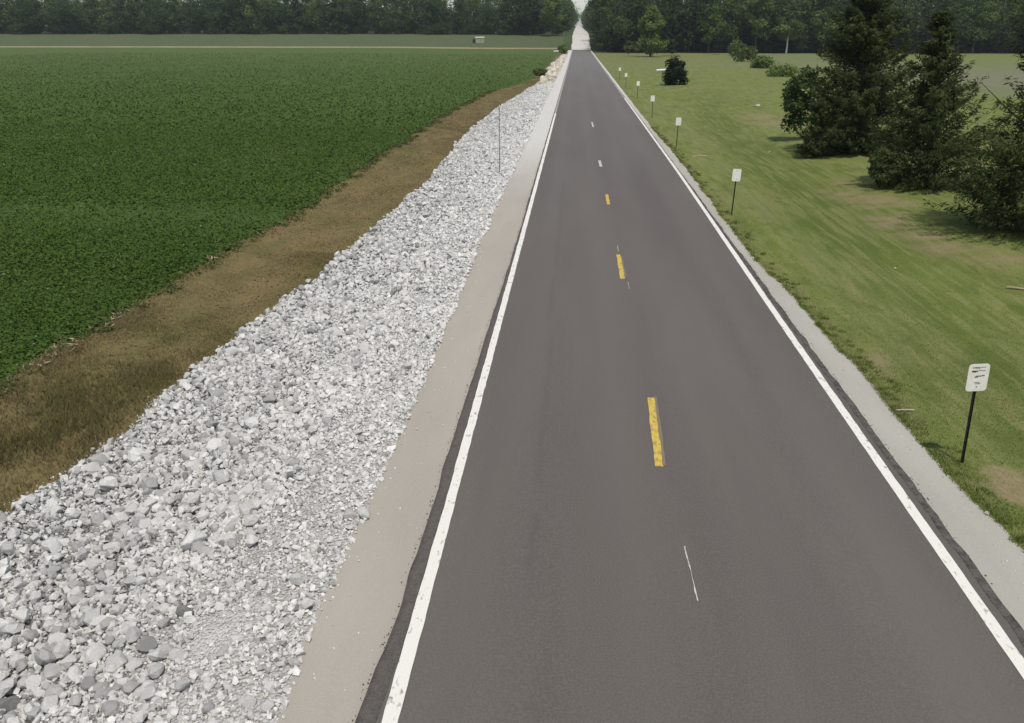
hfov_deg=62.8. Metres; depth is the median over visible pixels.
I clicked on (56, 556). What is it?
rock
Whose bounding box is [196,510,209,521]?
rock
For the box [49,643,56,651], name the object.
rock
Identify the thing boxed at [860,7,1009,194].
cedar tree
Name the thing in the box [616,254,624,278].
dash
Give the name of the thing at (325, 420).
rock
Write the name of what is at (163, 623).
rock
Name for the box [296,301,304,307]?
rock
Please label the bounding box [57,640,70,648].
rock
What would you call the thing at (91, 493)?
rock
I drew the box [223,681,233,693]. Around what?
rock
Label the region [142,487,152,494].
rock
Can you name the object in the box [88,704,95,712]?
rock
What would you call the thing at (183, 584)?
rock
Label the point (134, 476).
rock
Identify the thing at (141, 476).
rock
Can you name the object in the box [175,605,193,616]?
rock
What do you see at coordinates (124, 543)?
rock
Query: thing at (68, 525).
rock
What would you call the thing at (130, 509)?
rock
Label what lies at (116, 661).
rock
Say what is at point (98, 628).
rock
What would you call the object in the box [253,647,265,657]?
rock
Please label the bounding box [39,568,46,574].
rock
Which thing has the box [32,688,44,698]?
rock
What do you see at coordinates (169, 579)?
rock
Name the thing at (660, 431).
dash
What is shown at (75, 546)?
rock
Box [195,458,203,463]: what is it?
rock
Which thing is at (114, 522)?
rock
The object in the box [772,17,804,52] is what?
pale trunk tree
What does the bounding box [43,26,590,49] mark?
ground
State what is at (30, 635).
rock
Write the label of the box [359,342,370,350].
rock
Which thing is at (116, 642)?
rock
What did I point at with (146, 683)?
rock
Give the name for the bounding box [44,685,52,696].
rock
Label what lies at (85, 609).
rock
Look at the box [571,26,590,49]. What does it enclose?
gravel road
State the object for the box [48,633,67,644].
rock
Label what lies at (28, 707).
rock
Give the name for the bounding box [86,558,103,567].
rock
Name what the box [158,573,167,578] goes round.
rock
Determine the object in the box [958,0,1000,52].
tree
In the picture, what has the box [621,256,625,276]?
dash
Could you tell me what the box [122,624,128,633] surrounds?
rock
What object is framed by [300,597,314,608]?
rock
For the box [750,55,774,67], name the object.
bush
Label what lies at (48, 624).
rock
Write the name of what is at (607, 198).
dash
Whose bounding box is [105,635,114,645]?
rock
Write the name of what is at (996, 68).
hay field
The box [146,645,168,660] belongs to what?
rock
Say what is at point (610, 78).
edge line
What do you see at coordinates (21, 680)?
rock
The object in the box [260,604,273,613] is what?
rock
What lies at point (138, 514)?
rock
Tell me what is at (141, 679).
rock
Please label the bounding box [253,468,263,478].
rock
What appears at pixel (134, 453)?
rock
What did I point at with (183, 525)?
rock
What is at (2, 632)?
rock
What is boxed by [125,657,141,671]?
rock
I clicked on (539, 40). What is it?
field
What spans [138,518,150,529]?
rock
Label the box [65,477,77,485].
rock
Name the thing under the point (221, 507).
rock
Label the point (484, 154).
rubble
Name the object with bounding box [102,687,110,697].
rock
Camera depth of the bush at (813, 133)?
49.26 m
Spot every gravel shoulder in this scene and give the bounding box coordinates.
[276,50,571,722]
[590,50,1023,629]
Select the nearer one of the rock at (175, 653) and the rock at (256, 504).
the rock at (175, 653)
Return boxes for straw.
[16,251,224,366]
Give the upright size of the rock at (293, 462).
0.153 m
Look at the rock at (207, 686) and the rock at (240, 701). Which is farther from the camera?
the rock at (207, 686)
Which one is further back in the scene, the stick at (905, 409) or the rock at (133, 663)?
the stick at (905, 409)
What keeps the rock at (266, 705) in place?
on the rubble bank
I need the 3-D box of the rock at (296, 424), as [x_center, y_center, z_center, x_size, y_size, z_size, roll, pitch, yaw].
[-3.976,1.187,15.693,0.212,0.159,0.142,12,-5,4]
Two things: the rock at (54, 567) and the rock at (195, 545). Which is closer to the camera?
the rock at (195, 545)
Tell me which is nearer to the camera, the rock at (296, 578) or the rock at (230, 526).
the rock at (296, 578)
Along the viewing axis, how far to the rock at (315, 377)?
17.97 m
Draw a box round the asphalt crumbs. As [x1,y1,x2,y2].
[348,158,1001,722]
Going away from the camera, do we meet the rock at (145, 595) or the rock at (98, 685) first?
the rock at (98, 685)
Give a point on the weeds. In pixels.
(326, 190)
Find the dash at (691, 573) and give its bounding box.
[684,546,698,600]
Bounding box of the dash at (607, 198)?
[605,194,609,203]
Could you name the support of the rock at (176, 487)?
on the rubble bank
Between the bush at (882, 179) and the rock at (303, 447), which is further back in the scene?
the bush at (882, 179)
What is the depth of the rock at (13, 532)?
13.51 m
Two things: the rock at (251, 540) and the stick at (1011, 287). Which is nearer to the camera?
the rock at (251, 540)
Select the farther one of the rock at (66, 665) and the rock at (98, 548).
the rock at (98, 548)
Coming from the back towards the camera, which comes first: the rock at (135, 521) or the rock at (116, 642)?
the rock at (135, 521)
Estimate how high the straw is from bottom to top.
0.242 m
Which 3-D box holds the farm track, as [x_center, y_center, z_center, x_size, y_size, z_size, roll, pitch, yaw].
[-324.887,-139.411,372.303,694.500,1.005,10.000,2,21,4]
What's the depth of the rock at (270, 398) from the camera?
17.40 m
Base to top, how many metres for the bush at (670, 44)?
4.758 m
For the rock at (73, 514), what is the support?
on the rubble bank
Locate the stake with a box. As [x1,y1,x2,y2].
[499,107,499,172]
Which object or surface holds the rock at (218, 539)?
on the rubble bank
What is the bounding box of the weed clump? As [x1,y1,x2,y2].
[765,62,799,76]
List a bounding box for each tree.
[517,0,542,35]
[538,0,568,35]
[558,2,570,31]
[567,0,574,30]
[636,4,666,56]
[694,2,727,52]
[742,0,774,47]
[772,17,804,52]
[793,0,920,155]
[809,7,840,52]
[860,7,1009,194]
[894,4,924,53]
[923,0,1023,238]
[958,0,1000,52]
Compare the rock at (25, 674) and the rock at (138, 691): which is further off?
the rock at (25, 674)
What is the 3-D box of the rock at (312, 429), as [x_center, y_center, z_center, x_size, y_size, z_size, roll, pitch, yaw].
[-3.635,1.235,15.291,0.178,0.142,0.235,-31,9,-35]
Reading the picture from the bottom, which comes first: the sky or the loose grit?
the loose grit
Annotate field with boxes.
[0,30,568,47]
[0,47,558,382]
[737,53,1023,97]
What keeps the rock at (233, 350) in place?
on the rubble bank
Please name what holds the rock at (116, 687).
on the rubble bank
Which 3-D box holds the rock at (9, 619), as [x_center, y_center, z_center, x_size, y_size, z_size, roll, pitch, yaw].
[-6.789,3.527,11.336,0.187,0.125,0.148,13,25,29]
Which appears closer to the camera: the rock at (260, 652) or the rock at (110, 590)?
the rock at (260, 652)
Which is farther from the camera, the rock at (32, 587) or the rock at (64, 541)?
the rock at (64, 541)
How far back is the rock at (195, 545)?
12.03 m
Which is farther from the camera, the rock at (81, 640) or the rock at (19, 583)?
the rock at (19, 583)
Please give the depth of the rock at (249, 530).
12.07 m
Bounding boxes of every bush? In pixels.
[533,68,547,76]
[557,44,567,53]
[596,40,607,49]
[623,40,638,53]
[662,38,676,53]
[713,36,723,50]
[729,40,746,57]
[732,46,757,61]
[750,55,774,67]
[780,65,826,133]
[795,100,833,157]
[866,151,903,187]
[953,129,1023,231]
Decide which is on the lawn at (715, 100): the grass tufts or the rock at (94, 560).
the grass tufts
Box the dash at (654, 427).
[648,397,662,465]
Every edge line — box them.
[381,113,555,722]
[555,50,572,112]
[591,52,624,97]
[624,98,1023,678]
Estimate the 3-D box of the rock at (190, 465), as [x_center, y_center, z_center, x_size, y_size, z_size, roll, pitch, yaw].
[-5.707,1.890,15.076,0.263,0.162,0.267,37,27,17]
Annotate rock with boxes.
[0,542,15,554]
[0,622,13,635]
[0,696,20,714]
[1,635,17,650]
[4,622,24,634]
[5,617,15,623]
[7,527,20,539]
[7,593,20,604]
[9,653,25,667]
[13,577,25,589]
[13,608,29,623]
[15,500,25,507]
[15,658,28,667]
[15,677,26,689]
[17,660,27,673]
[19,681,26,689]
[20,672,31,678]
[23,581,38,590]
[23,629,39,641]
[23,702,33,713]
[24,493,38,503]
[25,674,41,689]
[25,706,42,718]
[27,533,40,543]
[28,583,36,590]
[30,592,41,604]
[31,643,42,652]
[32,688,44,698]
[34,647,56,664]
[38,642,48,649]
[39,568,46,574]
[40,695,58,712]
[41,538,57,551]
[41,605,54,617]
[41,681,49,689]
[42,619,55,631]
[43,663,52,675]
[44,663,63,678]
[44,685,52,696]
[46,564,60,574]
[47,497,57,507]
[48,570,57,579]
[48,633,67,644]
[49,505,62,514]
[49,541,62,553]
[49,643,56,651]
[49,686,63,698]
[50,553,63,560]
[50,625,65,632]
[52,643,69,659]
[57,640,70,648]
[58,538,69,546]
[58,653,77,663]
[58,675,70,683]
[60,663,73,669]
[63,585,70,594]
[64,521,73,530]
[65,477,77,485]
[67,510,79,518]
[67,580,84,589]
[67,594,84,605]
[67,664,81,680]
[68,693,81,705]
[70,586,83,595]
[71,542,81,551]
[76,636,87,644]
[77,548,90,560]
[78,536,88,544]
[78,597,88,606]
[78,613,84,625]
[80,676,96,691]
[82,606,93,613]
[82,606,101,625]
[82,667,96,677]
[84,488,99,497]
[84,642,106,663]
[85,462,100,471]
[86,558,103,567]
[87,454,108,465]
[87,586,96,596]
[88,562,100,570]
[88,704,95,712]
[90,512,105,526]
[90,614,105,626]
[92,544,102,553]
[93,494,103,502]
[93,682,108,691]
[93,688,102,700]
[95,624,106,632]
[96,569,106,581]
[98,476,118,489]
[99,594,113,605]
[99,617,115,628]
[100,700,120,717]
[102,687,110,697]
[103,520,110,527]
[103,542,117,551]
[104,560,116,572]
[104,569,113,577]
[104,586,117,594]
[105,630,116,639]
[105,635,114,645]
[106,651,127,673]
[107,620,118,628]
[110,604,122,615]
[111,512,129,520]
[111,518,125,525]
[111,683,121,690]
[112,532,122,538]
[112,638,125,647]
[117,677,129,684]
[118,449,128,457]
[120,540,128,550]
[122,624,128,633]
[122,680,140,694]
[123,575,135,585]
[125,504,137,514]
[125,626,141,642]
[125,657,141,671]
[126,534,140,541]
[127,447,143,462]
[127,563,138,571]
[128,540,137,547]
[130,709,147,722]
[131,473,139,480]
[131,516,150,526]
[131,527,140,533]
[132,686,144,698]
[134,506,148,515]
[134,513,144,517]
[134,536,142,542]
[134,636,157,653]
[135,576,148,585]
[136,473,147,481]
[136,569,143,576]
[137,676,149,685]
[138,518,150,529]
[140,685,157,699]
[140,703,152,710]
[141,592,148,598]
[142,477,157,489]
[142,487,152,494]
[142,498,156,508]
[142,566,149,575]
[142,680,155,687]
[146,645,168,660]
[147,663,163,678]
[150,696,162,702]
[154,490,164,496]
[154,602,170,614]
[155,510,167,518]
[155,578,166,587]
[156,617,169,628]
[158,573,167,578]
[161,643,172,653]
[162,497,174,506]
[165,576,177,583]
[168,648,184,660]
[171,467,180,475]
[171,482,180,491]
[174,679,190,690]
[175,521,189,529]
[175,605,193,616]
[176,582,186,589]
[176,635,184,643]
[179,529,206,549]
[182,449,197,460]
[185,493,200,504]
[186,460,199,471]
[191,541,205,551]
[192,376,205,385]
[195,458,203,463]
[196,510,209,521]
[197,546,211,556]
[198,590,210,597]
[199,432,209,441]
[201,702,214,713]
[202,486,209,492]
[202,681,214,692]
[205,420,219,427]
[205,438,221,452]
[208,481,217,487]
[210,388,225,397]
[211,524,218,531]
[212,470,231,484]
[214,536,222,543]
[216,644,229,656]
[217,361,226,370]
[217,441,226,452]
[217,502,227,515]
[218,425,227,431]
[220,452,229,460]
[223,533,234,541]
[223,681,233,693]
[224,521,236,531]
[227,346,240,355]
[227,538,238,548]
[228,436,239,446]
[228,494,240,502]
[228,502,238,510]
[229,635,241,643]
[231,467,245,476]
[235,534,242,541]
[238,501,253,516]
[238,696,244,705]
[242,484,253,492]
[243,389,250,395]
[243,417,258,428]
[244,514,257,526]
[244,527,255,536]
[244,695,256,707]
[245,534,257,547]
[247,709,254,719]
[251,499,262,510]
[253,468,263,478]
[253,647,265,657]
[254,452,266,459]
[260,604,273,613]
[260,700,273,711]
[262,394,276,402]
[264,481,277,489]
[264,680,274,693]
[268,645,278,652]
[275,414,282,420]
[282,618,292,626]
[285,396,295,406]
[288,459,299,465]
[288,657,299,666]
[289,573,303,585]
[293,421,304,428]
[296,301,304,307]
[299,444,308,450]
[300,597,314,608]
[308,426,317,433]
[312,375,321,379]
[313,435,324,443]
[321,417,332,424]
[342,509,354,519]
[358,507,369,517]
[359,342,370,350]
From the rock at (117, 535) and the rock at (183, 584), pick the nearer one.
the rock at (183, 584)
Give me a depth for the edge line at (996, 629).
12.91 m
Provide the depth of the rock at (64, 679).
9.82 m
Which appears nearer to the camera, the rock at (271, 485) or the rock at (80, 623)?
the rock at (80, 623)
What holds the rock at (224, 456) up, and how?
on the rubble bank
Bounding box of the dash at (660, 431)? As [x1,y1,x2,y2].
[655,397,665,464]
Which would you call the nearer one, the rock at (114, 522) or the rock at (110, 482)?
the rock at (114, 522)
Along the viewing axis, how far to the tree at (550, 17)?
390.68 m
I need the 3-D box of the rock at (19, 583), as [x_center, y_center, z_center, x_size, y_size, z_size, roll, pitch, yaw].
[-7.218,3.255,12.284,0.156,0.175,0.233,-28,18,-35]
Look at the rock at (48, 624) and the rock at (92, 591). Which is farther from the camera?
the rock at (92, 591)
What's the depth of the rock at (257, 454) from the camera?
14.61 m
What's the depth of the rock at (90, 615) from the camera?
10.91 m
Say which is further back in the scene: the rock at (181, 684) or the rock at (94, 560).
the rock at (94, 560)
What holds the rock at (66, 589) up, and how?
on the rubble bank
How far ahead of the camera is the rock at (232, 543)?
11.87 m
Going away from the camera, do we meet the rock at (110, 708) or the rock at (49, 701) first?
the rock at (110, 708)
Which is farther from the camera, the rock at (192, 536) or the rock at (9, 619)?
the rock at (192, 536)
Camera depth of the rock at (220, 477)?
14.07 m
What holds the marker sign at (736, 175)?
on the lawn at (715, 100)
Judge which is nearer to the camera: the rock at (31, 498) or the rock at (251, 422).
the rock at (31, 498)
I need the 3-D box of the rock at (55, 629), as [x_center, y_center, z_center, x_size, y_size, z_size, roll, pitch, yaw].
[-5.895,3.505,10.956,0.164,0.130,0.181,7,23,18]
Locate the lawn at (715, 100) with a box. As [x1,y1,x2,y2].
[594,53,1023,549]
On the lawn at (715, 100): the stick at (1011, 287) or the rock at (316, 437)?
the stick at (1011, 287)
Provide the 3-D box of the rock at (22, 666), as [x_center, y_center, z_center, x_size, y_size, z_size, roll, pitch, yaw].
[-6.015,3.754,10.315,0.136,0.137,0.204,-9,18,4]
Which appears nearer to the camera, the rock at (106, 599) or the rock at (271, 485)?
the rock at (106, 599)
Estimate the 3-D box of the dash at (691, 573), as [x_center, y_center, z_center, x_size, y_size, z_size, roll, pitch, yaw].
[2.312,2.723,10.857,0.023,0.001,1.181,1,21,3]
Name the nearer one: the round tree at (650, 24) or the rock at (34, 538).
the rock at (34, 538)
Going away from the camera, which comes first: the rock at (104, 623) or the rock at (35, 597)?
the rock at (104, 623)
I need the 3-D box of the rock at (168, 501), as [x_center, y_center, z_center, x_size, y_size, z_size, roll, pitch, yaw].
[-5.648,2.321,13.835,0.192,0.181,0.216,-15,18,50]
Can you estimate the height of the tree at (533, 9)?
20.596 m
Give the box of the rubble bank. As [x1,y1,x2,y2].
[0,50,569,722]
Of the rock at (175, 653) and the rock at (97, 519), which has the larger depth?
the rock at (97, 519)
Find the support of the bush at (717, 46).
on the lawn at (715, 100)
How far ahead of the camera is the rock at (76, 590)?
11.65 m
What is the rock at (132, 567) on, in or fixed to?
on the rubble bank
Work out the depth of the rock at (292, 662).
9.43 m
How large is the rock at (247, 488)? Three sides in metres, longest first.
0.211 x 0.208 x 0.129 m
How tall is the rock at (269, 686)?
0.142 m
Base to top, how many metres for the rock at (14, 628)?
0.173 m
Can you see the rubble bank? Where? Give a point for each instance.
(194, 646)
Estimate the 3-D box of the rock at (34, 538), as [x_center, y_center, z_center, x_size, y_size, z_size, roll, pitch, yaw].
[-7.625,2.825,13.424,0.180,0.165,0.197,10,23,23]
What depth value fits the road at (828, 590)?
12.04 m
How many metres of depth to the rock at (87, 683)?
9.56 m
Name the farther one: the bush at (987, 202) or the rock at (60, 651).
the bush at (987, 202)
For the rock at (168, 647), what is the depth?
9.81 m
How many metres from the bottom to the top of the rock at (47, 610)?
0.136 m
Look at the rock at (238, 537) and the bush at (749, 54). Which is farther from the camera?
the bush at (749, 54)
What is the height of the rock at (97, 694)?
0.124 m
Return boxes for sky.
[14,0,1001,25]
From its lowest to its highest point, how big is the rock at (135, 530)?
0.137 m
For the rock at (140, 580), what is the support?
on the rubble bank
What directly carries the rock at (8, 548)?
on the rubble bank
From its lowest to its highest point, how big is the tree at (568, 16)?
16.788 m
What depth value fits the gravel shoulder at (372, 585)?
12.58 m
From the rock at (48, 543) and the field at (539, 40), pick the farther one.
the field at (539, 40)
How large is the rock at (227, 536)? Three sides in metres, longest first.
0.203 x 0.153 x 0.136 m
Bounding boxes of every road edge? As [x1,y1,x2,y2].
[355,56,570,722]
[592,53,1023,646]
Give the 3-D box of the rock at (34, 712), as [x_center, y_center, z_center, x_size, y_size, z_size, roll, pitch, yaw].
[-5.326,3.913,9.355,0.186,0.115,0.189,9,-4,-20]
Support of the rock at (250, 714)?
on the rubble bank
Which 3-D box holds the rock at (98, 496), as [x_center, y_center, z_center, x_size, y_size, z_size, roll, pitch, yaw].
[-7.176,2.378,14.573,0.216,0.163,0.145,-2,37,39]
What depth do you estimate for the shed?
370.67 m
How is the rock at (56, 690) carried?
on the rubble bank
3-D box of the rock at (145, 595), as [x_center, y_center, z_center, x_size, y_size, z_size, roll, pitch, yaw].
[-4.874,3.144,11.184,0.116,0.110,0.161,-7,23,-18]
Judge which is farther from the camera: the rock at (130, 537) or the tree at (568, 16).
the tree at (568, 16)
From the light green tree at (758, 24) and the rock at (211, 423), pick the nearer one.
the rock at (211, 423)
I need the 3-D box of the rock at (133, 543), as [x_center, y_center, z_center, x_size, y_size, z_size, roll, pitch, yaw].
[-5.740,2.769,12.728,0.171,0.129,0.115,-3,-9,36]
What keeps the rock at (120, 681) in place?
on the rubble bank
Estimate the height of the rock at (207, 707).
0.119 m
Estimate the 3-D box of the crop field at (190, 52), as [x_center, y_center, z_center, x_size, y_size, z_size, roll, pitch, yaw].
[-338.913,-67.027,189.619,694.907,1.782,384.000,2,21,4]
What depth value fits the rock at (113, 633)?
10.43 m
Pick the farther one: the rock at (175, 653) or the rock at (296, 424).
the rock at (296, 424)
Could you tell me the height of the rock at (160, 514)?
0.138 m
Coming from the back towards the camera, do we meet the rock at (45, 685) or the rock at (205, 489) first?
the rock at (205, 489)
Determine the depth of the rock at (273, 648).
9.65 m
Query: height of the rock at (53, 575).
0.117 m
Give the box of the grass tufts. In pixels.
[650,126,1023,545]
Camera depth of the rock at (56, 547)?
13.03 m
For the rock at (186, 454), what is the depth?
15.49 m
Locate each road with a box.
[376,50,1023,722]
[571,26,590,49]
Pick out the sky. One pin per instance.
(581, 4)
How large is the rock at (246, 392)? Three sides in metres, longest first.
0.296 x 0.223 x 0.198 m
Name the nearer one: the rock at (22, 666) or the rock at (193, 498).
the rock at (22, 666)
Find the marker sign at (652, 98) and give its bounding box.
[651,96,654,111]
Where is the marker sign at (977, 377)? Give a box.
[960,364,989,462]
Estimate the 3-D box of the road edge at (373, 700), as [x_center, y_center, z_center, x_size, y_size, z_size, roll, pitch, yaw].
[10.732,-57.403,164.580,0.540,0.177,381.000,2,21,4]
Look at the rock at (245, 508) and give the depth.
12.80 m
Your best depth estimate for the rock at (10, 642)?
10.87 m
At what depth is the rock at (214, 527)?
12.48 m
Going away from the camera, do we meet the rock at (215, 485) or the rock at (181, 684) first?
the rock at (181, 684)
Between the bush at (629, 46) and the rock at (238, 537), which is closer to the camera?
the rock at (238, 537)
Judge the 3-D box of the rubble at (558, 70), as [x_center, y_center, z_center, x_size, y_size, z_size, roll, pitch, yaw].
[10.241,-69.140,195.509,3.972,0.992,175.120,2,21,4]
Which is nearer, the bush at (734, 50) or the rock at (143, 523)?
the rock at (143, 523)
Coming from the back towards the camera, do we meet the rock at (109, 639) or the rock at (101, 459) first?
the rock at (101, 459)
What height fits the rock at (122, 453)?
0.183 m
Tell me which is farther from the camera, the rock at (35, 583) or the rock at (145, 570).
the rock at (35, 583)
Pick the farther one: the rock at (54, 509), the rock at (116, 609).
the rock at (54, 509)
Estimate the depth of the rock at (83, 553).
12.72 m
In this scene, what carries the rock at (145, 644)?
on the rubble bank
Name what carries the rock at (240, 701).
on the rubble bank
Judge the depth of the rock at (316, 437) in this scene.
14.84 m
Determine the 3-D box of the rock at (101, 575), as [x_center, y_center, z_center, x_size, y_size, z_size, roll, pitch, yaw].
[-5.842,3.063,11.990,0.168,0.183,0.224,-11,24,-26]
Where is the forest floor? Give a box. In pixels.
[585,30,1023,53]
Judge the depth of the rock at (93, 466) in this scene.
15.56 m
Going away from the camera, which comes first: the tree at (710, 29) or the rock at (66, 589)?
the rock at (66, 589)
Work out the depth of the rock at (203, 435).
16.31 m
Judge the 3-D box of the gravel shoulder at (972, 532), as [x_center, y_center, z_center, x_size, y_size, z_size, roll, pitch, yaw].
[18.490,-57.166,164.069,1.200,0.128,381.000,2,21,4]
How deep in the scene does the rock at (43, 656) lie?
10.22 m
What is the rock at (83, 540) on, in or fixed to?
on the rubble bank
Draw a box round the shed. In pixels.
[473,37,483,42]
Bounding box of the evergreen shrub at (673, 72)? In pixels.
[660,54,689,85]
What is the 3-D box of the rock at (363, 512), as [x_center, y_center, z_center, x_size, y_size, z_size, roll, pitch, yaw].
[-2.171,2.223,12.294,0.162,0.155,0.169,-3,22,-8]
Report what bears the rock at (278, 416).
on the rubble bank
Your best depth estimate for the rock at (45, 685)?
9.77 m
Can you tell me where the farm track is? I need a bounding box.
[0,46,556,48]
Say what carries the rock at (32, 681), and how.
on the rubble bank
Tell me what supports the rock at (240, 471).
on the rubble bank
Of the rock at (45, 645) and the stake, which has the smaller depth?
the rock at (45, 645)
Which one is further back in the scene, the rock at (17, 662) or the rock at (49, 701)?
the rock at (17, 662)
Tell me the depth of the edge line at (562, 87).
103.09 m
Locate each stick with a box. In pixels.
[895,409,914,410]
[1007,286,1023,289]
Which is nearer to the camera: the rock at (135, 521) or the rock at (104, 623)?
the rock at (104, 623)
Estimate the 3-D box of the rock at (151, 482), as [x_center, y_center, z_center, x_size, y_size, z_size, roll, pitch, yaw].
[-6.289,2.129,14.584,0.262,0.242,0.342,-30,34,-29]
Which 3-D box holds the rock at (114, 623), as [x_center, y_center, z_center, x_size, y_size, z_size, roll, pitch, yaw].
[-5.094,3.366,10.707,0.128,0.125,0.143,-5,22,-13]
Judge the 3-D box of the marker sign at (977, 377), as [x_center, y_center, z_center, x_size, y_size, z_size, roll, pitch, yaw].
[7.433,0.930,13.624,0.330,1.945,0.046,-3,22,1]
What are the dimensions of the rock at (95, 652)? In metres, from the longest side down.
0.272 x 0.220 x 0.218 m
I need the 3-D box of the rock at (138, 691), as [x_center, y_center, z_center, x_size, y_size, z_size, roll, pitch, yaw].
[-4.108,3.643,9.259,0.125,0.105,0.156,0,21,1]
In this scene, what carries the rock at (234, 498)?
on the rubble bank
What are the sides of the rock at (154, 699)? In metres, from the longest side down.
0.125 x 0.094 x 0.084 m
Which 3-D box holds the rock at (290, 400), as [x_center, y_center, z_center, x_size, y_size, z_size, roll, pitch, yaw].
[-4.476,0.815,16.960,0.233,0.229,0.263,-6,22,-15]
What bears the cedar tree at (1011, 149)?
on the lawn at (715, 100)
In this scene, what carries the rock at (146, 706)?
on the rubble bank
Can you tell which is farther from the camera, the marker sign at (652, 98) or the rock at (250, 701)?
the marker sign at (652, 98)
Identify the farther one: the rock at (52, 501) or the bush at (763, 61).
the bush at (763, 61)
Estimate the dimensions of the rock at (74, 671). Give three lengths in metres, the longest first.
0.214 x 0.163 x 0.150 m
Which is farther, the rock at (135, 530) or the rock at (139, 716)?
the rock at (135, 530)
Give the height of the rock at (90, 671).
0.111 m
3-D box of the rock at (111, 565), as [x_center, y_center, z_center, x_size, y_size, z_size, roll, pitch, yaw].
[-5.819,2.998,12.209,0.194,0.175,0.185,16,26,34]
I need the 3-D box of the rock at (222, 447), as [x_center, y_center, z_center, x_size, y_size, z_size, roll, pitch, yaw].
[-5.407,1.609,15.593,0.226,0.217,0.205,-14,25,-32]
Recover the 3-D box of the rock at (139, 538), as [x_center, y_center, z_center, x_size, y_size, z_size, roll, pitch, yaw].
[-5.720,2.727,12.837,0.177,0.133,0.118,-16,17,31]
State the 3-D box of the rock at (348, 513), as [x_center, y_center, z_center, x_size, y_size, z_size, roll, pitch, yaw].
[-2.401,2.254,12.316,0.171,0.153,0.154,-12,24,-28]
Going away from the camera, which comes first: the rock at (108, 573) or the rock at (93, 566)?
the rock at (108, 573)
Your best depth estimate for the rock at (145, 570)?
11.82 m
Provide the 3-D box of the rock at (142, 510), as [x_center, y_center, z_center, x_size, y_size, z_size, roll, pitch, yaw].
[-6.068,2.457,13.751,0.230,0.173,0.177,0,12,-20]
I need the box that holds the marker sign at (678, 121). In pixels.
[676,117,681,146]
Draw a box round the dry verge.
[0,53,562,511]
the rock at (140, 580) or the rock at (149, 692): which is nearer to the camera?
the rock at (149, 692)
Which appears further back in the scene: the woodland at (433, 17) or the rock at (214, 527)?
the woodland at (433, 17)
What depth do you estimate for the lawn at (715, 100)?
29.51 m
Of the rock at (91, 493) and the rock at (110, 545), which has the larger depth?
the rock at (91, 493)
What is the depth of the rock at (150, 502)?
13.87 m
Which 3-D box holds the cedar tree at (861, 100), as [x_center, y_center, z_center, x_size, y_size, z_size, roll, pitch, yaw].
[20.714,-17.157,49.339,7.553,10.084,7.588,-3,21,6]
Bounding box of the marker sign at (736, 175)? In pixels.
[731,169,741,214]
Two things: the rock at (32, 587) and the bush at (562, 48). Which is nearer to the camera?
the rock at (32, 587)
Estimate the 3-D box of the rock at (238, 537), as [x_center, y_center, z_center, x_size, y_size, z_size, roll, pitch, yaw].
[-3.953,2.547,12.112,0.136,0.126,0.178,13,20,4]
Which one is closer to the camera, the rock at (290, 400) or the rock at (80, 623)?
the rock at (80, 623)
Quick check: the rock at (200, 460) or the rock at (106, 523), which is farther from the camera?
the rock at (200, 460)
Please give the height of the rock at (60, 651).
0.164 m
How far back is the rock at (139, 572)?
11.77 m
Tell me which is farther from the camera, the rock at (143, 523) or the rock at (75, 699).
the rock at (143, 523)
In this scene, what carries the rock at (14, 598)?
on the rubble bank
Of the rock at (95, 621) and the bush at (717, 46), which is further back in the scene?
the bush at (717, 46)
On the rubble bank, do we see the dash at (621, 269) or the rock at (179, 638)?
the rock at (179, 638)
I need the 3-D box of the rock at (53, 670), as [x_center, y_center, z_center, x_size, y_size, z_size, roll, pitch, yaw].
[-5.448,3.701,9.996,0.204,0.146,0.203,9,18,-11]
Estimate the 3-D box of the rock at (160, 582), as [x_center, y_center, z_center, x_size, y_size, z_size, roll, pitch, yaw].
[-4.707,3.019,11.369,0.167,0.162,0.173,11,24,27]
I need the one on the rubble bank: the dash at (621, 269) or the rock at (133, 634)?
the rock at (133, 634)
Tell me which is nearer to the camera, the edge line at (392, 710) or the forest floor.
the edge line at (392, 710)
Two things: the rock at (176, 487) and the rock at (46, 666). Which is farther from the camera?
the rock at (176, 487)
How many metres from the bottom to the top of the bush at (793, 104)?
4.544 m
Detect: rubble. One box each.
[0,82,554,722]
[526,54,567,89]
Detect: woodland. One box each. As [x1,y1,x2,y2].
[0,0,595,34]
[584,0,1023,53]
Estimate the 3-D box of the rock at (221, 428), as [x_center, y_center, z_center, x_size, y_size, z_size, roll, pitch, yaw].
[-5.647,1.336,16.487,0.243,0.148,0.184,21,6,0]
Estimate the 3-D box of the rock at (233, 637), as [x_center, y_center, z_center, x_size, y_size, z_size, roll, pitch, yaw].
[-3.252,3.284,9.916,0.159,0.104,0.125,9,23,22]
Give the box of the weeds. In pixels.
[0,90,495,397]
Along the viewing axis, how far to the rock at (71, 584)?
11.88 m
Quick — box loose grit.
[286,168,1023,709]
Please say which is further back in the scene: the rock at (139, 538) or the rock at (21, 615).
the rock at (139, 538)
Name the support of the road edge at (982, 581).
on the gravel shoulder at (972, 532)

